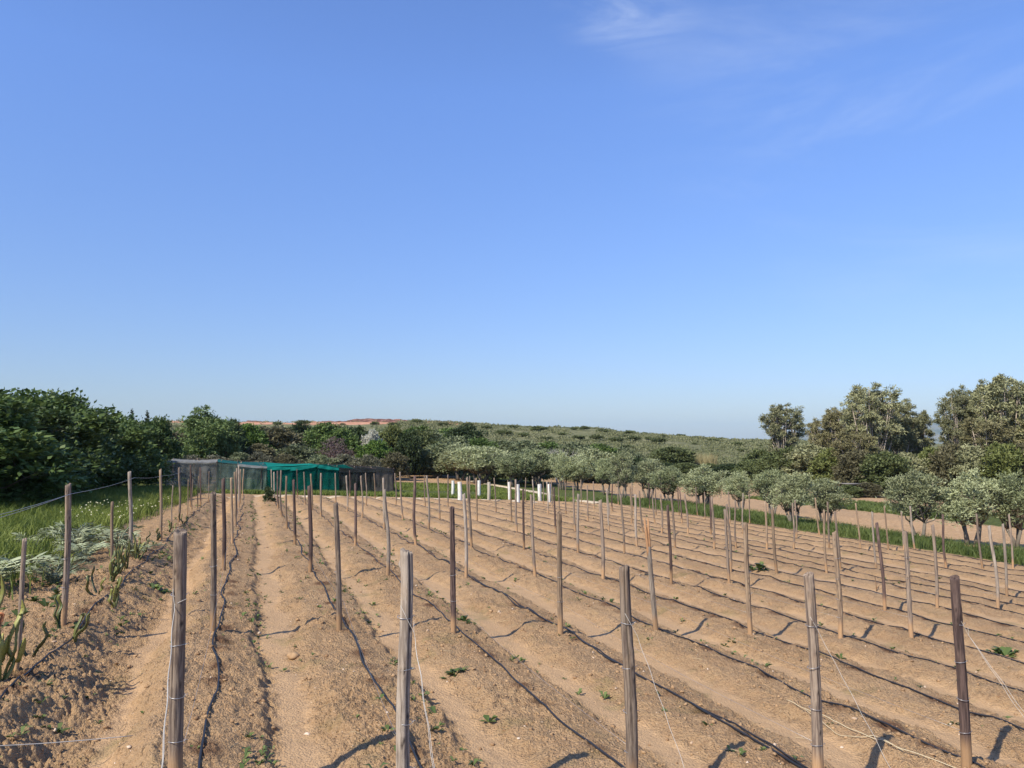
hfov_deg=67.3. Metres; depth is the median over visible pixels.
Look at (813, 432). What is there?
eucalyptus tree
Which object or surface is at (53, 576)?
cardoon plant
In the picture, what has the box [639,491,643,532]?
wooden post
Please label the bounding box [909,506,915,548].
wooden post
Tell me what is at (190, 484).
wooden post
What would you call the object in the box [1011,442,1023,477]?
bush
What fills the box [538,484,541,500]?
tree guard
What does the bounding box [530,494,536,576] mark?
wooden post
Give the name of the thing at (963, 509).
olive tree
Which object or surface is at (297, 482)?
wooden post
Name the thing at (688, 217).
sky
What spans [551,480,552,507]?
wooden post
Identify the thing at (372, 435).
blossoming tree
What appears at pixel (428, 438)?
bush
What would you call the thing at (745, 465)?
bush
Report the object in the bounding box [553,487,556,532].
wooden post
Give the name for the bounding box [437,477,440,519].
wooden post
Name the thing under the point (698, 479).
olive tree
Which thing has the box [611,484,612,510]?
wooden post
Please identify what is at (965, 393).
eucalyptus tree
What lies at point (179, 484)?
wooden post
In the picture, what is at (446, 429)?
bush
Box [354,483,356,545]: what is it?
wooden post
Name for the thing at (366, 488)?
wooden post
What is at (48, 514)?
meadow grass
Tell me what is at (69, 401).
hedge tree
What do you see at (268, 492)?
sapling
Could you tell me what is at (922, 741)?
drip tube
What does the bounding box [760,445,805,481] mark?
bush
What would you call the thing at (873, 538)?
wooden post
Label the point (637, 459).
bush
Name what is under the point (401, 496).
wooden post
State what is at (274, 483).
wooden post
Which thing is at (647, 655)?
trellis wire
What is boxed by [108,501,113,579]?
wooden stake
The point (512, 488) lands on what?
path
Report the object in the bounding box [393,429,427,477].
bush
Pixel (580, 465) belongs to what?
olive tree
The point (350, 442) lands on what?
bush
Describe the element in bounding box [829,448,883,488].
bush
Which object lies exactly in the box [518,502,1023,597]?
drip tube
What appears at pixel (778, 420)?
eucalyptus tree
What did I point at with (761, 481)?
olive tree
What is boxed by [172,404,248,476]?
feathery tree
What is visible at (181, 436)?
bush
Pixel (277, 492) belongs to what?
wooden post
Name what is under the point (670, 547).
wooden post
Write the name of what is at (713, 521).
wooden post
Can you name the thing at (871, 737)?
straw rope
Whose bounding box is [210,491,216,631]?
wooden post
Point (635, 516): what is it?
wooden post
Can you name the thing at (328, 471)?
shade house
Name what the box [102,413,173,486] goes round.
hedge tree
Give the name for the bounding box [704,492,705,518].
wooden post
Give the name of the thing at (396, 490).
wooden post
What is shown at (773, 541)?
wooden post
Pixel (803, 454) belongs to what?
bush
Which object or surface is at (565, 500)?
wooden post
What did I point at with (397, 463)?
bush
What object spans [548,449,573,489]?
olive tree
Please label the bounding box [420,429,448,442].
bush
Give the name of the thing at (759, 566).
weed plant
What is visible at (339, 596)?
wooden post
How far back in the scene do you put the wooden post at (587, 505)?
36.27 m
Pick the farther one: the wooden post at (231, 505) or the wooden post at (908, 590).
the wooden post at (231, 505)
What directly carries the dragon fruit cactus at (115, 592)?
on the ground at (330, 740)
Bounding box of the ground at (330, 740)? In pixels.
[0,468,1023,767]
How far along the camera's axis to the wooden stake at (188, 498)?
27.01 m
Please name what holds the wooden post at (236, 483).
on the ground at (330, 740)
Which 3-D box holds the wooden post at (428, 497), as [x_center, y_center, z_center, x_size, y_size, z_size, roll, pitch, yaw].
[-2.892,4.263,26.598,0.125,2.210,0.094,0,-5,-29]
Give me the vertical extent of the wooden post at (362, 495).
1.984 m
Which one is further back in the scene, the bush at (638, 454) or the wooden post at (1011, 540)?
the bush at (638, 454)
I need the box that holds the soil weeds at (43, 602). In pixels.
[0,511,205,732]
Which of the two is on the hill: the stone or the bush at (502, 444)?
the bush at (502, 444)
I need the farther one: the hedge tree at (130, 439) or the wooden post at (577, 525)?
the hedge tree at (130, 439)
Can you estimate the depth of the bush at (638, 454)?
120.74 m
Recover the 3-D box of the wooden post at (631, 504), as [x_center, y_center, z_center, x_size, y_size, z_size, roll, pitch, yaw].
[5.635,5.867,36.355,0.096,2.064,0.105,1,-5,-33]
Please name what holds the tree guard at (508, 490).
on the ground at (330, 740)
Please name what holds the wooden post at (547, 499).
on the ground at (330, 740)
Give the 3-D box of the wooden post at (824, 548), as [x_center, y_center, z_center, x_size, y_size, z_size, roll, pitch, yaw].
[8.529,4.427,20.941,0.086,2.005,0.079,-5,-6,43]
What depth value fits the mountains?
7862.12 m
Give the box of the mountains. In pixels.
[797,419,951,442]
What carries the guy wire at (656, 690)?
attached to the wooden post at (630, 709)
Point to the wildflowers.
(110, 504)
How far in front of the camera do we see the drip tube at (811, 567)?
21.18 m
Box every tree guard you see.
[451,481,453,493]
[458,479,461,499]
[477,478,480,495]
[487,482,490,499]
[508,482,509,499]
[517,484,519,501]
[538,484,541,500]
[548,482,550,501]
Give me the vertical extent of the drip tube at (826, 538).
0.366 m
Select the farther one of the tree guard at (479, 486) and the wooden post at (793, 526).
the tree guard at (479, 486)
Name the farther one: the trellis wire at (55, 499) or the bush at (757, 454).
the bush at (757, 454)
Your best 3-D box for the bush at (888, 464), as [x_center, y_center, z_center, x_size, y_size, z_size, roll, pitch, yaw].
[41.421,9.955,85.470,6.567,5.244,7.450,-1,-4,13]
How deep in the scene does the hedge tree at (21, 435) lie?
26.14 m
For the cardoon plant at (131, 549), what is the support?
on the ground at (330, 740)
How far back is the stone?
8.90 m
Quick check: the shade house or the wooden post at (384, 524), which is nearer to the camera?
the wooden post at (384, 524)
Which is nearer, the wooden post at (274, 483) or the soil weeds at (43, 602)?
the soil weeds at (43, 602)
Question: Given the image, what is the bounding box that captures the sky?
[0,0,1023,439]
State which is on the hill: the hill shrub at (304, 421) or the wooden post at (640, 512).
the hill shrub at (304, 421)
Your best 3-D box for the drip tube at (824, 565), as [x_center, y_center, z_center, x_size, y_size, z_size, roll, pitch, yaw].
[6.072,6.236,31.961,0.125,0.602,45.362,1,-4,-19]
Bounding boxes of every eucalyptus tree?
[758,402,807,452]
[805,414,830,448]
[818,406,858,448]
[828,428,879,458]
[836,381,907,456]
[875,398,922,454]
[904,409,937,454]
[932,389,978,448]
[957,379,987,444]
[957,417,1017,450]
[966,372,1023,442]
[1012,419,1023,443]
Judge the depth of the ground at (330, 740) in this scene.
10.01 m
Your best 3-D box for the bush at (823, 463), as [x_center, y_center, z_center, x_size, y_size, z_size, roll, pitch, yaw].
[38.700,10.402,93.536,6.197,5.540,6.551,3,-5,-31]
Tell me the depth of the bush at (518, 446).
116.05 m
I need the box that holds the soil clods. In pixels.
[0,516,1023,767]
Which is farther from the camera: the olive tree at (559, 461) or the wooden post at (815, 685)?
the olive tree at (559, 461)
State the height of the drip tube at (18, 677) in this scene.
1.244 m
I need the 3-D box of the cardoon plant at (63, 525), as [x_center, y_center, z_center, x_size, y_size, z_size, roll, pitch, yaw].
[-9.853,3.367,17.336,1.397,0.585,1.119,1,-4,-18]
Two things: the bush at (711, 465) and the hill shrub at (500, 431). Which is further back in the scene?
the hill shrub at (500, 431)
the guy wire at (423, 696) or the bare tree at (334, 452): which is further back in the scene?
the bare tree at (334, 452)
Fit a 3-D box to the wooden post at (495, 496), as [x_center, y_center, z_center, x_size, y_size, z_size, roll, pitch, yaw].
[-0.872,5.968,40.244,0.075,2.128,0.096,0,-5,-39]
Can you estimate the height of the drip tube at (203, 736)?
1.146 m
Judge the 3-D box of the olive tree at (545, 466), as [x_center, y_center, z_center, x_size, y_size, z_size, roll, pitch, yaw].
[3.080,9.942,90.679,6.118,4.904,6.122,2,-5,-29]
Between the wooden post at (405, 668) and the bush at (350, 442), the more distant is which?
the bush at (350, 442)
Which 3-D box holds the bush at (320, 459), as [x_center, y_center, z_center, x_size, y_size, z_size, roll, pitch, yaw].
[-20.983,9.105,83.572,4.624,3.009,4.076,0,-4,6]
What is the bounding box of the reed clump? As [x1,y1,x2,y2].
[692,452,718,464]
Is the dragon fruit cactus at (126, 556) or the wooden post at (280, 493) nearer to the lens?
the dragon fruit cactus at (126, 556)
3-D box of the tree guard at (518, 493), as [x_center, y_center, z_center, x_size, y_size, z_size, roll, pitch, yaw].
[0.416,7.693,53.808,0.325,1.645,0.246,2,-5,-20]
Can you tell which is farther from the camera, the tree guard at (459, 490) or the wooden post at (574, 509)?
the tree guard at (459, 490)
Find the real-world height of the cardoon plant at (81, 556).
0.371 m
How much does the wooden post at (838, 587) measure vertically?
1.946 m
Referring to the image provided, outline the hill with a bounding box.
[139,421,942,474]
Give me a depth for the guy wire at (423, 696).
4.61 m
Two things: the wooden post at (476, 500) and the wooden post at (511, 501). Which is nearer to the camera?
the wooden post at (476, 500)
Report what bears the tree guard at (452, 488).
on the ground at (330, 740)
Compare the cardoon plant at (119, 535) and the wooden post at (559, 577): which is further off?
the cardoon plant at (119, 535)
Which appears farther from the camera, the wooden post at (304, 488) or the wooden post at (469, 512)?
the wooden post at (304, 488)
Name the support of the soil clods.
on the ground at (330, 740)
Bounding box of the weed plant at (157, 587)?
[146,583,172,593]
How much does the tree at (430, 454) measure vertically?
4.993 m
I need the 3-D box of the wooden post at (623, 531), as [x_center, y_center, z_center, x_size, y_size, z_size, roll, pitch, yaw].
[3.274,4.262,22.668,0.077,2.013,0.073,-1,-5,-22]
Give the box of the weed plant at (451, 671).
[444,666,470,676]
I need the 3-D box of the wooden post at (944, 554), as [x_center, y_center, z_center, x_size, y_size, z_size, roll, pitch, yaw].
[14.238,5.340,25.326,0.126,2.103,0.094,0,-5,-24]
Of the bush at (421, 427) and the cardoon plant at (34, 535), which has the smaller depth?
the cardoon plant at (34, 535)
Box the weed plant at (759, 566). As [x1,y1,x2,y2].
[749,561,768,569]
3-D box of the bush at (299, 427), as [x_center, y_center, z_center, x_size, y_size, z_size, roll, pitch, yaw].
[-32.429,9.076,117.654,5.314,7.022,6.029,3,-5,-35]
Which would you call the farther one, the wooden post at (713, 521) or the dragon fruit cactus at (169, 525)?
the wooden post at (713, 521)
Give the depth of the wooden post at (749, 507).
41.90 m
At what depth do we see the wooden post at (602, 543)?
16.70 m
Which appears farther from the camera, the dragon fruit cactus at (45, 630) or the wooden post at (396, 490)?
the wooden post at (396, 490)
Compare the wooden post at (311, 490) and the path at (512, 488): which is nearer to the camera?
the wooden post at (311, 490)
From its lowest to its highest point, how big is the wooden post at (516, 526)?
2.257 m
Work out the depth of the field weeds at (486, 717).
9.92 m
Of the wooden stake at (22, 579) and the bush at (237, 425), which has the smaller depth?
the wooden stake at (22, 579)
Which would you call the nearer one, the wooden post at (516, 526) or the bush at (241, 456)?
the wooden post at (516, 526)
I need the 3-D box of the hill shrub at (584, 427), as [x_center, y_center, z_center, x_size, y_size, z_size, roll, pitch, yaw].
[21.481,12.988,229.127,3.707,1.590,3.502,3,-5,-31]
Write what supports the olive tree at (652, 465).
on the ground at (330, 740)
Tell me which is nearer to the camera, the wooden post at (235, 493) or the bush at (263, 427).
the wooden post at (235, 493)
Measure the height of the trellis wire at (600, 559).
0.638 m
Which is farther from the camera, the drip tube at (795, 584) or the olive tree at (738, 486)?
the olive tree at (738, 486)
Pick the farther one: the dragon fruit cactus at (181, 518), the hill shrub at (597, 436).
the hill shrub at (597, 436)
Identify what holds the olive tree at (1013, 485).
on the ground at (330, 740)
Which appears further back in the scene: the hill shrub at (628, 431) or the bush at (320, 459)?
the hill shrub at (628, 431)
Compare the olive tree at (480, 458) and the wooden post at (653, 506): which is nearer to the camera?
the wooden post at (653, 506)
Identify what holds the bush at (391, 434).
on the ground at (330, 740)
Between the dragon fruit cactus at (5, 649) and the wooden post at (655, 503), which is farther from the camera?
the wooden post at (655, 503)
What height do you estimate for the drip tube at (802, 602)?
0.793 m
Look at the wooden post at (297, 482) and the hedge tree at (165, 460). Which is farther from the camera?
the hedge tree at (165, 460)
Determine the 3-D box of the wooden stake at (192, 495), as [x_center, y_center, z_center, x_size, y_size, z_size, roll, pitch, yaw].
[-12.474,4.487,29.987,0.066,1.548,0.042,3,-5,-38]
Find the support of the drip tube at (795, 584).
on the ground at (330, 740)
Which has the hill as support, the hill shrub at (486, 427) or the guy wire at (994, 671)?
the hill shrub at (486, 427)
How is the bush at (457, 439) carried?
on the ground at (330, 740)
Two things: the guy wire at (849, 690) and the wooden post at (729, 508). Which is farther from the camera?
the wooden post at (729, 508)
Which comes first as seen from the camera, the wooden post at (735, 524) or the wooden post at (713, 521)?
the wooden post at (713, 521)
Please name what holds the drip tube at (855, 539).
on the ground at (330, 740)
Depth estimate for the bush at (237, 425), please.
87.58 m
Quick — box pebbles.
[16,524,996,763]
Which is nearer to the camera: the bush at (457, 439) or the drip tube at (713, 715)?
the drip tube at (713, 715)
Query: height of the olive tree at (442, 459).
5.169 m
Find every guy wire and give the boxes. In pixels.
[161,590,185,767]
[401,607,434,767]
[625,614,683,765]
[810,617,889,766]
[962,623,1023,716]
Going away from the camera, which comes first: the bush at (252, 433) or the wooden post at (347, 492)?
the wooden post at (347, 492)
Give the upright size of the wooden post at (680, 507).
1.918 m
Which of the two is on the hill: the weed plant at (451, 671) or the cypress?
the cypress
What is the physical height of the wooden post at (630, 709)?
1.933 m
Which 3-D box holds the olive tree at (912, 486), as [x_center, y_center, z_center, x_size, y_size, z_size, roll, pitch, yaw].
[19.678,5.991,37.719,3.260,3.858,2.884,-1,-4,18]
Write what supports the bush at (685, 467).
on the hill
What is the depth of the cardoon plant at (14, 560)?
11.83 m
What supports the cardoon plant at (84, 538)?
on the ground at (330, 740)
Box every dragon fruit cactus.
[0,574,26,680]
[22,620,48,656]
[53,593,62,628]
[73,613,89,641]
[85,565,105,594]
[108,543,125,573]
[108,577,122,607]
[109,550,122,581]
[117,537,130,568]
[131,532,149,559]
[156,528,160,540]
[168,520,176,531]
[178,513,186,523]
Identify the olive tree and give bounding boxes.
[433,443,483,480]
[445,445,509,483]
[489,452,544,486]
[516,447,560,485]
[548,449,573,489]
[562,454,597,490]
[592,457,617,494]
[607,450,640,497]
[634,457,665,498]
[641,464,690,500]
[674,463,728,504]
[719,469,751,508]
[746,467,784,514]
[759,471,816,522]
[804,477,858,521]
[875,468,949,536]
[929,467,1011,544]
[977,469,1023,547]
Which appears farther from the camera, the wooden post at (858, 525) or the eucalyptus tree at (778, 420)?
the eucalyptus tree at (778, 420)
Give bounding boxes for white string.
[0,735,132,745]
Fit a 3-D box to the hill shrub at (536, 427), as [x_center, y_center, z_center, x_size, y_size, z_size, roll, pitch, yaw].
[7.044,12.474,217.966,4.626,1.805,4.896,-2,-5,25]
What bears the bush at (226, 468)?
on the ground at (330, 740)
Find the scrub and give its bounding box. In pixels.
[168,418,808,483]
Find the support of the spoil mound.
on the hill
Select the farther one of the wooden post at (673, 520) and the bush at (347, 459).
the bush at (347, 459)
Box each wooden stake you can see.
[14,538,26,670]
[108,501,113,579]
[171,485,173,521]
[187,480,188,515]
[191,480,193,510]
[197,476,198,507]
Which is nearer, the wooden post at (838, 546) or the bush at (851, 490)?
the wooden post at (838, 546)
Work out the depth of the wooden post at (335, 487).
41.41 m
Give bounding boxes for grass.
[0,483,205,599]
[211,478,588,500]
[595,496,1023,564]
[745,495,1004,518]
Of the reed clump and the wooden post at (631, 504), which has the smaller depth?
the wooden post at (631, 504)
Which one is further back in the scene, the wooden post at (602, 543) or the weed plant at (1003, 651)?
the wooden post at (602, 543)
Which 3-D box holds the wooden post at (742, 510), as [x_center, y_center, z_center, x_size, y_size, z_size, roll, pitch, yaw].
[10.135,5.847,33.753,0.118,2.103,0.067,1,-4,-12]
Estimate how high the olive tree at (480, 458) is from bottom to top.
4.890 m
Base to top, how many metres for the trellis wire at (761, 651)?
0.579 m
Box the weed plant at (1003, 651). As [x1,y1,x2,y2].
[986,646,1019,656]
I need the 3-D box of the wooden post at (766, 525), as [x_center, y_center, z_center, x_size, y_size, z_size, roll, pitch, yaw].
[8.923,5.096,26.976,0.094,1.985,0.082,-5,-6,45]
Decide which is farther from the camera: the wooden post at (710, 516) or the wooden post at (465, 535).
the wooden post at (710, 516)
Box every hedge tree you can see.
[0,388,100,505]
[0,389,118,490]
[12,387,125,490]
[28,387,131,489]
[94,412,161,486]
[94,420,150,484]
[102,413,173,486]
[113,415,161,484]
[143,414,189,482]
[147,428,175,482]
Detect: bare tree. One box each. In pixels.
[315,436,355,460]
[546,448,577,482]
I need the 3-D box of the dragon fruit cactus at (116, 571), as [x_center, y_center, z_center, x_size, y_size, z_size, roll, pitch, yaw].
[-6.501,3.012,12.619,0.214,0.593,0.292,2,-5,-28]
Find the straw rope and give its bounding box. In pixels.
[787,700,955,767]
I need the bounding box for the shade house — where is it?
[165,458,393,491]
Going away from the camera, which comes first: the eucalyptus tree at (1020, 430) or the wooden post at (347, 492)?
the wooden post at (347, 492)
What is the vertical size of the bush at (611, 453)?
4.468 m
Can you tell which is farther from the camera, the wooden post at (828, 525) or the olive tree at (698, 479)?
the olive tree at (698, 479)
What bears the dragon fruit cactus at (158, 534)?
on the ground at (330, 740)
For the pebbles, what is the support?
on the ground at (330, 740)
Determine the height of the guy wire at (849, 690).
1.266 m
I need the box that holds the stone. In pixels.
[287,652,299,659]
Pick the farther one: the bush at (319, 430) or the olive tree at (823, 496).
the bush at (319, 430)
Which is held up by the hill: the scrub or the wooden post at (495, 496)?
the scrub
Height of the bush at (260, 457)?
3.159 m
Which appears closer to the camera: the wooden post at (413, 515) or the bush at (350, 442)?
the wooden post at (413, 515)
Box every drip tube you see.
[0,500,209,697]
[197,496,244,767]
[276,505,421,767]
[297,497,625,767]
[324,498,807,767]
[346,497,985,767]
[368,497,1023,729]
[392,498,1023,691]
[418,499,1023,663]
[437,499,1023,642]
[460,500,1023,628]
[480,500,1023,614]
[498,501,1023,605]
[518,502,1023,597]
[541,503,1023,591]
[562,503,1023,583]
[572,502,1023,575]
[604,504,1023,570]
[619,504,1022,565]
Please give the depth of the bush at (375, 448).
90.91 m
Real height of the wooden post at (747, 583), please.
1.988 m
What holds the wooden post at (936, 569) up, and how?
on the ground at (330, 740)
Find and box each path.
[220,494,520,501]
[432,474,602,502]
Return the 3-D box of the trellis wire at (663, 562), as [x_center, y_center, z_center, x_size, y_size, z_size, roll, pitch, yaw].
[-0.034,5.110,27.988,0.283,0.674,33.850,1,-4,-17]
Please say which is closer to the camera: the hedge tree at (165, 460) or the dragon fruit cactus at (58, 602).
the dragon fruit cactus at (58, 602)
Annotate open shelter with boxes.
[838,483,861,496]
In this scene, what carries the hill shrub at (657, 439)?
on the hill
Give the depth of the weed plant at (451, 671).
8.49 m
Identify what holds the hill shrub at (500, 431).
on the hill
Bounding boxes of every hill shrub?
[294,420,311,423]
[411,419,422,422]
[481,425,492,428]
[493,429,513,434]
[517,432,529,436]
[530,425,545,429]
[571,435,585,438]
[578,426,590,429]
[589,434,605,438]
[608,436,625,441]
[623,430,635,433]
[626,435,641,439]
[650,437,667,443]
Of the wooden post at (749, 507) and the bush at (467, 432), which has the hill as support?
the bush at (467, 432)
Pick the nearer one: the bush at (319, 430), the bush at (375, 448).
the bush at (375, 448)
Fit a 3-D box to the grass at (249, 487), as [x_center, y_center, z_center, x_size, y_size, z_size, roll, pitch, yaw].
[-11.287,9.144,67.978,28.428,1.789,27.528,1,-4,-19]
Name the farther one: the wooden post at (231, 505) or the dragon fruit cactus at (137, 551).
the wooden post at (231, 505)
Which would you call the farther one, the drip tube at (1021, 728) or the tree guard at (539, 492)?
the tree guard at (539, 492)
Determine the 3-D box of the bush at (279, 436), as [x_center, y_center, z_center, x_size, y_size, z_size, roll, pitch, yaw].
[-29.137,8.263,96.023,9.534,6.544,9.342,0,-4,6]
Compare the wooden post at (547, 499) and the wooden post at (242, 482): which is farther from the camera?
the wooden post at (242, 482)
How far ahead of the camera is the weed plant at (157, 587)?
13.13 m
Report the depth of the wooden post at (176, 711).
5.09 m
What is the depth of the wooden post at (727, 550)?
17.24 m
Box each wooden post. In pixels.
[61,483,70,625]
[128,471,132,546]
[159,469,162,539]
[168,528,189,767]
[177,467,180,521]
[190,465,191,506]
[200,467,200,506]
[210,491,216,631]
[221,478,225,570]
[230,477,233,542]
[234,471,236,525]
[236,468,237,513]
[238,465,239,507]
[240,469,240,503]
[242,469,243,495]
[273,472,274,503]
[277,471,278,507]
[279,470,282,516]
[285,476,287,528]
[292,479,296,544]
[296,469,297,496]
[303,472,305,504]
[307,485,312,571]
[310,474,312,509]
[320,473,321,516]
[333,502,342,630]
[335,473,336,501]
[346,475,347,511]
[349,471,350,496]
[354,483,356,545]
[360,476,362,517]
[365,473,366,505]
[382,477,385,528]
[382,489,390,575]
[394,473,396,504]
[396,548,415,767]
[399,472,403,519]
[412,475,416,544]
[424,475,425,505]
[426,475,429,528]
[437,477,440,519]
[447,475,448,506]
[450,506,456,633]
[462,493,467,577]
[466,477,472,546]
[475,478,477,520]
[493,478,496,511]
[510,482,511,521]
[515,479,517,531]
[522,489,524,549]
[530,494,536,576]
[532,479,534,507]
[546,481,548,513]
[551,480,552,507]
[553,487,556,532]
[557,511,562,634]
[565,483,566,513]
[572,486,575,530]
[576,494,579,552]
[587,485,588,520]
[593,481,594,508]
[599,499,604,578]
[606,488,609,530]
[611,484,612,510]
[619,564,640,767]
[620,495,625,553]
[629,486,632,522]
[634,494,637,546]
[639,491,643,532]
[644,518,657,630]
[651,489,655,522]
[655,488,656,514]
[660,494,662,533]
[666,505,672,583]
[670,497,675,547]
[677,487,679,514]
[679,491,682,522]
[684,494,688,533]
[695,487,697,514]
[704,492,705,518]
[709,496,711,533]
[711,497,715,548]
[723,509,730,583]
[726,504,731,571]
[728,491,730,522]
[734,500,736,548]
[742,493,743,533]
[743,522,752,634]
[748,494,749,522]
[764,501,767,548]
[771,509,777,573]
[792,503,794,548]
[794,500,797,537]
[803,571,824,767]
[815,498,819,534]
[823,509,827,572]
[827,501,829,547]
[832,531,842,638]
[834,511,841,568]
[855,503,860,547]
[871,511,876,567]
[875,522,886,609]
[883,506,888,549]
[900,511,903,548]
[903,530,913,637]
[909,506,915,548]
[931,524,938,607]
[942,514,947,567]
[950,575,971,767]
[975,513,983,568]
[987,525,999,608]
[1001,523,1007,596]
[1008,514,1013,568]
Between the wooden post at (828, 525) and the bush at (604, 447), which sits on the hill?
the bush at (604, 447)
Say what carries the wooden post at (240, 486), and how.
on the ground at (330, 740)
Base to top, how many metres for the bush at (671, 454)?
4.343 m
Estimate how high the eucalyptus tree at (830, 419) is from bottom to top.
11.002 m
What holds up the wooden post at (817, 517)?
on the ground at (330, 740)
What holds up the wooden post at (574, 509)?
on the ground at (330, 740)
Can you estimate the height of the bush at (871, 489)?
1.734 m
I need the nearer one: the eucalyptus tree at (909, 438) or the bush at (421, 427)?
the eucalyptus tree at (909, 438)
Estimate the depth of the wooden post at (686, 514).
31.89 m
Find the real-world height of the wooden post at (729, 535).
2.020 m
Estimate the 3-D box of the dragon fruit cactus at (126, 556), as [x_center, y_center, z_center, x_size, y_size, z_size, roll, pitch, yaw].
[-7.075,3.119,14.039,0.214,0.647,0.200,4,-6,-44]
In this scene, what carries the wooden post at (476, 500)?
on the ground at (330, 740)
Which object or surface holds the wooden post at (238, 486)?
on the ground at (330, 740)
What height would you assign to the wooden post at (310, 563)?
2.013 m
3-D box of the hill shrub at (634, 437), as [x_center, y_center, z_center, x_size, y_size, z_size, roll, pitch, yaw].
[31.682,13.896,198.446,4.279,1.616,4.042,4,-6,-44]
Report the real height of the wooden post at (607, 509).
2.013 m
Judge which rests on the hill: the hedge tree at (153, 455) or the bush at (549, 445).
the bush at (549, 445)
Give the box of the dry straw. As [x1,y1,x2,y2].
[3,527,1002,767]
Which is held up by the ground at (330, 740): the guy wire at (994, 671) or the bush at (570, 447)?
the bush at (570, 447)
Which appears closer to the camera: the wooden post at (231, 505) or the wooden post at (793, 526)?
the wooden post at (231, 505)
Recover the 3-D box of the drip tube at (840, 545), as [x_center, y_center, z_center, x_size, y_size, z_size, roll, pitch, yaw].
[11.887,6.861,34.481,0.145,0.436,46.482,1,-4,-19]
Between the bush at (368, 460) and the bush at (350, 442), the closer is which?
the bush at (368, 460)
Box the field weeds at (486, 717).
[0,495,1013,767]
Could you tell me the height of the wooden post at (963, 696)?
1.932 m
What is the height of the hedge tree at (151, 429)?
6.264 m
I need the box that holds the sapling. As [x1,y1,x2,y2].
[262,486,276,503]
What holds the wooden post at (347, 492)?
on the ground at (330, 740)
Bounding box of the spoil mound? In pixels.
[320,418,407,422]
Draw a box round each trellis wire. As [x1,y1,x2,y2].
[0,472,179,517]
[183,503,238,745]
[284,510,410,767]
[332,515,622,741]
[339,498,811,740]
[395,507,959,729]
[406,501,737,609]
[435,502,836,616]
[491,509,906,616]
[520,510,879,593]
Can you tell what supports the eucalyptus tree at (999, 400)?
on the ground at (330, 740)
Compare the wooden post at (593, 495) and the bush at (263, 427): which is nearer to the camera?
the wooden post at (593, 495)
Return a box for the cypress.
[144,410,149,421]
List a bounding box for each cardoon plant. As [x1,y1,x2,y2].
[0,551,60,582]
[12,530,63,543]
[19,557,93,582]
[35,552,92,565]
[38,521,109,541]
[39,524,115,549]
[51,539,109,560]
[90,524,144,547]
[108,539,167,557]
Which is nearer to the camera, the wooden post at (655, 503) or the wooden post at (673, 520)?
the wooden post at (673, 520)
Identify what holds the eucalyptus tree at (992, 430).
on the ground at (330, 740)
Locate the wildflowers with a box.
[71,498,168,517]
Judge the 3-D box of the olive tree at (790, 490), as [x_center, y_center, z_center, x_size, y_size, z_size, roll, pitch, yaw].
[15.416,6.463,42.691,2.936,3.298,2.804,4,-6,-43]
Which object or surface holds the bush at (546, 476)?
on the ground at (330, 740)
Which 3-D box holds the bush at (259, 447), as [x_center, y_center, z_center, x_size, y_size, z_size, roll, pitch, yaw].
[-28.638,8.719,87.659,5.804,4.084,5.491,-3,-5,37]
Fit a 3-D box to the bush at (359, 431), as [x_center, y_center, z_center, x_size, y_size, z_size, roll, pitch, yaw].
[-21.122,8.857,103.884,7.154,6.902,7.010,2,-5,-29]
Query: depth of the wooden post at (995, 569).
16.55 m
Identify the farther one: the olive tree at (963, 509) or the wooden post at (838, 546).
the olive tree at (963, 509)
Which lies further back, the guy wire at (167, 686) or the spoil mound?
the spoil mound
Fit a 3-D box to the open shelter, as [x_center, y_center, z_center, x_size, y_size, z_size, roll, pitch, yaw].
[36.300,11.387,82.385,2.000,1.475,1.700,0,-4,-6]
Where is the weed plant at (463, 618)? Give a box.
[457,615,474,622]
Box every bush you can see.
[171,431,189,446]
[180,454,208,479]
[200,454,234,479]
[227,417,247,457]
[229,452,255,478]
[238,423,277,450]
[242,452,273,479]
[243,443,277,461]
[254,426,277,449]
[258,424,310,451]
[272,443,321,461]
[272,453,305,463]
[286,421,314,442]
[301,422,338,454]
[305,454,340,463]
[311,427,362,458]
[332,453,362,465]
[334,423,350,429]
[349,425,367,457]
[354,438,392,462]
[356,453,381,466]
[372,427,386,432]
[378,424,407,452]
[378,451,411,477]
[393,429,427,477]
[395,428,447,474]
[403,425,432,432]
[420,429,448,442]
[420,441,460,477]
[437,427,455,436]
[441,424,488,439]
[442,435,472,446]
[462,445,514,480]
[468,437,500,448]
[487,439,514,449]
[501,447,558,483]
[502,439,548,454]
[538,440,561,452]
[551,441,592,472]
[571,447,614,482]
[590,443,620,454]
[599,450,623,475]
[616,446,646,459]
[628,455,646,474]
[647,446,697,464]
[661,462,675,468]
[666,462,697,473]
[690,463,717,473]
[711,463,737,477]
[729,459,758,479]
[739,448,773,462]
[748,455,770,479]
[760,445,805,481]
[778,443,825,486]
[806,447,838,486]
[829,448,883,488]
[837,484,864,497]
[854,450,915,492]
[855,482,883,496]
[899,452,934,491]
[914,445,943,484]
[926,441,967,491]
[937,443,990,489]
[974,441,1023,480]
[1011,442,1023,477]
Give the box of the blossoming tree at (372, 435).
[361,429,382,451]
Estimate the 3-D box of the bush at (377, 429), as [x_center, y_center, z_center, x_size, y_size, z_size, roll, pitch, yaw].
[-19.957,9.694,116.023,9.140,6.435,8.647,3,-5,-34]
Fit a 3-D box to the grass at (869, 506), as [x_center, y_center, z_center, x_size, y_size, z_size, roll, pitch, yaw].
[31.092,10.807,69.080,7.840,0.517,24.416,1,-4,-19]
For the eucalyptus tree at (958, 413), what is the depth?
94.36 m
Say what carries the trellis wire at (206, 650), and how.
attached to the wooden post at (176, 711)
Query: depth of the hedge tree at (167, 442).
68.64 m

